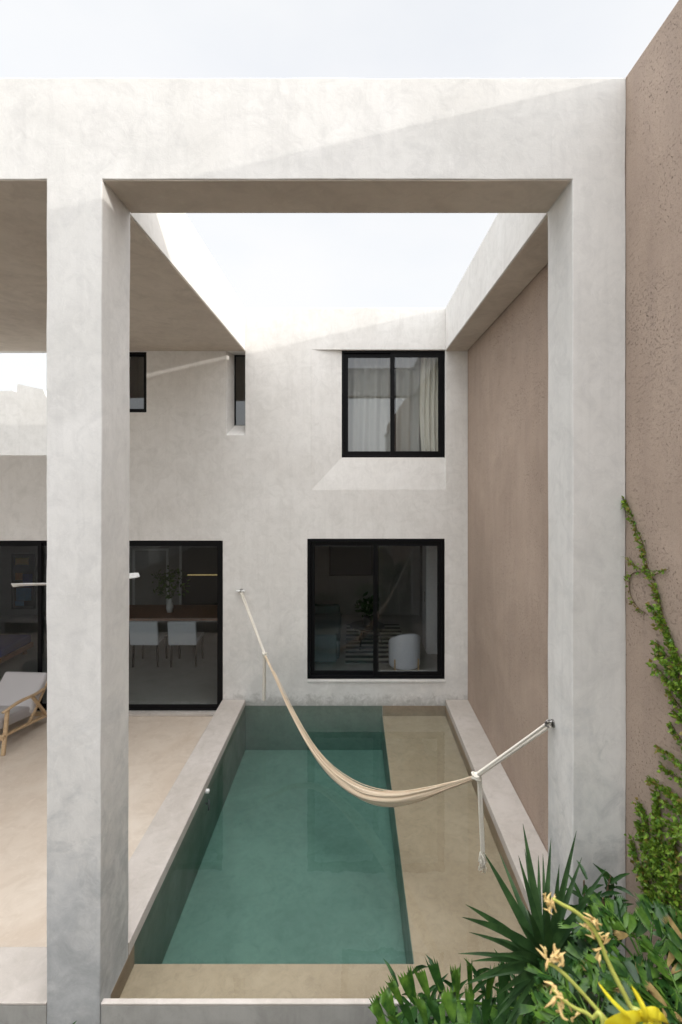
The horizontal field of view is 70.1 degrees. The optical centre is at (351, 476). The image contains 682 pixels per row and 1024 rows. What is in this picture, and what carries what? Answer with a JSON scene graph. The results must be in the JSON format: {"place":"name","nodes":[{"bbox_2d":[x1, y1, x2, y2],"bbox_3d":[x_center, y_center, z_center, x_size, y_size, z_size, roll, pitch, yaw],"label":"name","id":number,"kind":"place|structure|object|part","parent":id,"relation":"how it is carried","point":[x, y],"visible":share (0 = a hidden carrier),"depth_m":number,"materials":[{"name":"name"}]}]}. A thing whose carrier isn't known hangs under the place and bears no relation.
{"place":"outdoors","nodes":[
{"label":"outdoors","id":0,"kind":"place"},
{"bbox_2d":[0,716,212,946],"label":"terrace","id":1,"kind":"structure","parent":0,"point":[160,749],"depth_m":5.08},
{"bbox_2d":[0,671,46,755],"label":"lounge chair","id":2,"kind":"object","parent":1,"relation":"on","point":[21,694],"visible":0.84,"depth_m":6.42,"materials":[{"name":"white fabric"}]},
{"bbox_2d":[0,0,678,391],"label":"sky","id":3,"kind":"structure","parent":0,"point":[269,260],"materials":[{"name":"white"}]},
{"bbox_3d":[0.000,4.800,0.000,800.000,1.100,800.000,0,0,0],"label":"ground","id":4,"kind":"structure","parent":0,"visible":0},
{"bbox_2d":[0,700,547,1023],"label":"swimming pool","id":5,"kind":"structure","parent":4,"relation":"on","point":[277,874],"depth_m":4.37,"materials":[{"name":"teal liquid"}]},
{"bbox_2d":[0,78,625,1023],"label":"house","id":6,"kind":"structure","parent":4,"relation":"on","point":[192,400],"depth_m":3.05,"materials":[{"name":"white paint"}]},
{"bbox_2d":[0,634,33,662],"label":"daybed","id":7,"kind":"object","parent":6,"relation":"on","point":[12,645],"visible":1,"depth_m":8.74,"materials":[{"name":"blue fabric"}]},
{"bbox_2d":[0,384,46,454],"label":"parapet wall","id":8,"kind":"structure","parent":6,"relation":"attached to","point":[23,419],"depth_m":10.00,"materials":[{"name":"white paint"}]},
{"bbox_2d":[11,554,35,608],"bbox_3d":[-7.830,2.490,11.582,0.560,1.320,0.029,0,0,0],"label":"framed picture","id":9,"kind":"object","parent":6,"relation":"attached to","point":[23,568],"visible":1,"depth_m":11.58,"materials":[{"name":"ceramic"}]},
{"bbox_2d":[11,573,139,586],"bbox_3d":[-2.986,-0.286,4.976,1.100,2.981,1.220,0,0,0],"label":"ceiling fan","id":10,"kind":"object","parent":6,"relation":"hanging from","point":[133,575],"visible":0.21,"depth_m":5.05,"materials":[{"name":"white paint"}]},
{"bbox_2d":[0,541,222,709],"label":"sliding door","id":11,"kind":"structure","parent":6,"relation":"in","point":[219,544],"depth_m":6.86,"materials":[{"name":"black metal"}]},
{"bbox_2d":[129,352,145,411],"bbox_3d":[-3.225,-1.338,6.895,0.650,0.853,0.070,0,0,0],"label":"window","id":12,"kind":"structure","parent":6,"relation":"in","point":[131,354],"depth_m":6.86,"materials":[{"name":"black metal"}]},
{"bbox_2d":[129,621,167,667],"bbox_3d":[-3.580,2.891,8.586,0.490,0.818,0.548,0,0,0],"label":"dining chair","id":13,"kind":"object","parent":6,"relation":"on","point":[143,633],"visible":0.96,"depth_m":8.34,"materials":[{"name":"white fabric"}]},
{"bbox_2d":[133,548,168,604],"bbox_3d":[-4.800,2.400,11.582,0.850,1.400,0.029,0,0,0],"label":"framed picture","id":14,"kind":"object","parent":6,"relation":"attached to","point":[147,562],"visible":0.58,"depth_m":11.59,"materials":[{"name":"white paint"}]},
{"bbox_2d":[129,605,216,620],"bbox_3d":[-3.675,2.930,9.250,2.950,0.740,0.960,0,0,0],"label":"dining table","id":15,"kind":"object","parent":6,"relation":"on","point":[178,613],"visible":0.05,"depth_m":9.11,"materials":[{"name":"brown wood"}]},
{"bbox_2d":[151,565,190,612],"bbox_3d":[-3.441,2.124,9.188,0.719,0.869,0.509,0,0,0],"label":"vase","id":16,"kind":"object","parent":15,"relation":"on","point":[169,607],"visible":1,"depth_m":9.15,"materials":[{"name":"white paint"}]},
{"bbox_2d":[167,621,203,667],"bbox_3d":[-2.920,2.891,8.586,0.490,0.818,0.548,0,0,0],"label":"dining chair","id":17,"kind":"object","parent":6,"relation":"on","point":[180,633],"visible":1,"depth_m":8.34,"materials":[{"name":"white fabric"}]},
{"bbox_2d":[179,546,216,604],"bbox_3d":[-3.620,2.430,11.582,0.980,1.680,0.029,0,0,0],"label":"framed picture","id":18,"kind":"object","parent":6,"relation":"attached to","point":[198,565],"visible":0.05,"depth_m":11.59,"materials":[{"name":"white paint"}]},
{"bbox_2d":[234,355,244,424],"bbox_3d":[-1.609,-1.263,7.107,0.205,1.026,0.070,0,0,0],"label":"window","id":19,"kind":"structure","parent":6,"relation":"in","point":[234,355],"depth_m":7.08,"materials":[{"name":"black metal"}]},
{"bbox_2d":[315,604,341,661],"bbox_3d":[-0.650,2.870,9.395,0.860,0.700,2.090,0,0,0],"label":"sofa","id":20,"kind":"object","parent":6,"relation":"in","point":[328,621],"visible":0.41,"depth_m":9.05,"materials":[{"name":"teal fabric"}]},
{"bbox_2d":[329,546,372,575],"bbox_3d":[-0.020,1.875,11.561,1.040,0.950,0.054,0,0,0],"label":"television","id":21,"kind":"object","parent":6,"relation":"attached to","point":[350,560],"visible":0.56,"depth_m":11.53,"materials":[{"name":"black metal"}]},
{"bbox_2d":[345,623,401,662],"bbox_3d":[0.465,3.293,9.750,1.170,0.011,2.300,0,0,0],"label":"rug","id":22,"kind":"object","parent":6,"relation":"on","point":[355,654],"visible":0.5,"depth_m":9.53,"materials":[{"name":"fabric"}]},
{"bbox_2d":[350,620,384,649],"bbox_3d":[0.300,3.094,9.500,0.680,0.393,0.680,0,0,0],"label":"coffee table","id":23,"kind":"object","parent":22,"relation":"on","point":[360,626],"visible":0.73,"depth_m":9.41,"materials":[{"name":"wood"}]},
{"bbox_2d":[354,591,379,625],"bbox_3d":[0.300,2.572,9.502,0.516,0.648,0.482,0,0,0],"label":"potted plant","id":24,"kind":"object","parent":23,"relation":"on","point":[367,619],"visible":0.88,"depth_m":9.46,"materials":[{"name":"plant"}]},
{"bbox_2d":[307,539,444,678],"bbox_3d":[0.340,1.860,6.885,1.933,1.972,0.102,0,0,0],"label":"window","id":25,"kind":"structure","parent":6,"relation":"in","point":[312,673],"depth_m":6.86,"materials":[{"name":"black metal"}]},
{"bbox_2d":[348,358,419,450],"bbox_3d":[0.376,-0.900,7.199,1.251,2.300,0.074,0,0,0],"label":"curtain","id":26,"kind":"object","parent":6,"relation":"hanging from","point":[368,404],"visible":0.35,"depth_m":7.20,"materials":[{"name":"grey fabric"}]},
{"bbox_2d":[342,351,444,457],"bbox_3d":[0.587,-1.035,6.941,1.464,1.517,0.102,0,0,0],"label":"window","id":27,"kind":"structure","parent":6,"relation":"in","point":[392,355],"depth_m":6.91,"materials":[{"name":"black metal"}]},
{"bbox_2d":[388,634,419,670],"bbox_3d":[0.900,2.960,8.351,0.544,0.680,0.558,0,0,-5],"label":"armchair","id":28,"kind":"object","parent":6,"relation":"on","point":[404,651],"visible":0.99,"depth_m":8.11,"materials":[{"name":"white fabric"}]},
{"bbox_2d":[420,358,437,450],"bbox_3d":[1.238,-0.900,7.139,0.483,2.300,0.080,0,0,0],"label":"curtain","id":29,"kind":"object","parent":6,"relation":"hanging from","point":[429,404],"visible":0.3,"depth_m":7.14,"materials":[{"name":"white fabric"}]},
{"bbox_2d":[422,546,436,653],"bbox_3d":[1.490,2.275,9.300,0.251,2.050,0.500,0,0,0],"label":"curtain","id":30,"kind":"object","parent":6,"relation":"on","point":[429,598],"visible":0.51,"depth_m":9.05,"materials":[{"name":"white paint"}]},
{"bbox_3d":[1.382,2.275,9.300,0.035,1.990,0.480,0,0,0],"label":"door","id":31,"kind":"part","parent":30,"relation":"part of","materials":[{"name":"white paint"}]},
{"bbox_2d":[544,719,554,727],"bbox_3d":[1.303,1.607,3.176,0.065,0.060,0.064,0,0,43],"label":"eye hook","id":32,"kind":"object","parent":6,"relation":"attached to","point":[552,721],"visible":1,"depth_m":3.17,"materials":[{"name":"metal"}]},
{"bbox_2d":[240,592,550,872],"bbox_3d":[-0.139,2.376,5.002,0.119,1.571,4.666,0,0,-38],"label":"hammock","id":33,"kind":"object","parent":32,"relation":"hanging from","point":[387,798],"visible":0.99,"depth_m":4.34,"materials":[{"name":"fabric"}]},
{"bbox_2d":[468,0,681,991],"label":"boundary wall","id":34,"kind":"structure","parent":4,"relation":"on","point":[508,525],"depth_m":2.88,"materials":[{"name":"paint"}]},
{"bbox_2d":[620,496,681,914],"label":"climbing vine","id":35,"kind":"object","parent":34,"relation":"attached to","point":[670,860],"visible":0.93,"depth_m":2.54,"materials":[{"name":"green plant"}]},
{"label":"planting bed","id":36,"kind":"structure","parent":4,"relation":"on","visible":0},
{"bbox_2d":[73,949,607,1023],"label":"ground cover","id":37,"kind":"object","parent":36,"relation":"on","point":[528,1017],"visible":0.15,"depth_m":2.75,"materials":[{"name":"green plant"}]},
{"bbox_2d":[368,956,586,1023],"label":"fishtail palm","id":38,"kind":"object","parent":36,"relation":"on","point":[450,1001],"visible":0.63,"depth_m":2.44,"materials":[{"name":"green plant"}]},
{"bbox_2d":[459,826,625,1023],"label":"yucca plant","id":39,"kind":"object","parent":36,"relation":"on","point":[537,926],"visible":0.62,"depth_m":2.41,"materials":[{"name":"green plant"}]},
{"bbox_2d":[536,943,607,1020],"bbox_3d":[0.598,2.270,1.268,0.222,2.061,0.056,0,0,14],"label":"flower stalk","id":40,"kind":"object","parent":36,"relation":"on","point":[552,960],"visible":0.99,"depth_m":1.27,"materials":[{"name":"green plant"}]},
{"bbox_2d":[544,981,604,1023],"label":"flower stalk","id":41,"kind":"object","parent":36,"relation":"on","point":[593,1017],"visible":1,"depth_m":1.20,"materials":[{"name":"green plant"}]},
{"bbox_2d":[518,946,665,1023],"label":"fishtail palm","id":42,"kind":"object","parent":36,"relation":"on","point":[540,1013],"visible":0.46,"depth_m":2.14,"materials":[{"name":"green plant"}]},
{"bbox_2d":[543,892,643,1022],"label":"flower stalk","id":43,"kind":"object","parent":36,"relation":"on","point":[587,924],"visible":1,"depth_m":1.36,"materials":[{"name":"yellow plant"}]},
{"bbox_2d":[566,861,634,1023],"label":"leafy shrub","id":44,"kind":"object","parent":36,"relation":"on","point":[609,892],"visible":0.15,"depth_m":2.62,"materials":[{"name":"green plant"}]},
{"bbox_2d":[557,892,681,1022],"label":"fishtail palm","id":45,"kind":"object","parent":36,"relation":"on","point":[608,917],"visible":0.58,"depth_m":2.29,"materials":[{"name":"green plant"}]},
{"bbox_2d":[598,982,668,1023],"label":"yellow flower","id":46,"kind":"object","parent":36,"relation":"on","point":[649,1014],"visible":1,"depth_m":1.22,"materials":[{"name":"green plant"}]},
{"bbox_2d":[586,909,681,1023],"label":"fishtail palm","id":47,"kind":"object","parent":36,"relation":"on","point":[651,996],"visible":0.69,"depth_m":2.09,"materials":[{"name":"green plant"}]}
]}

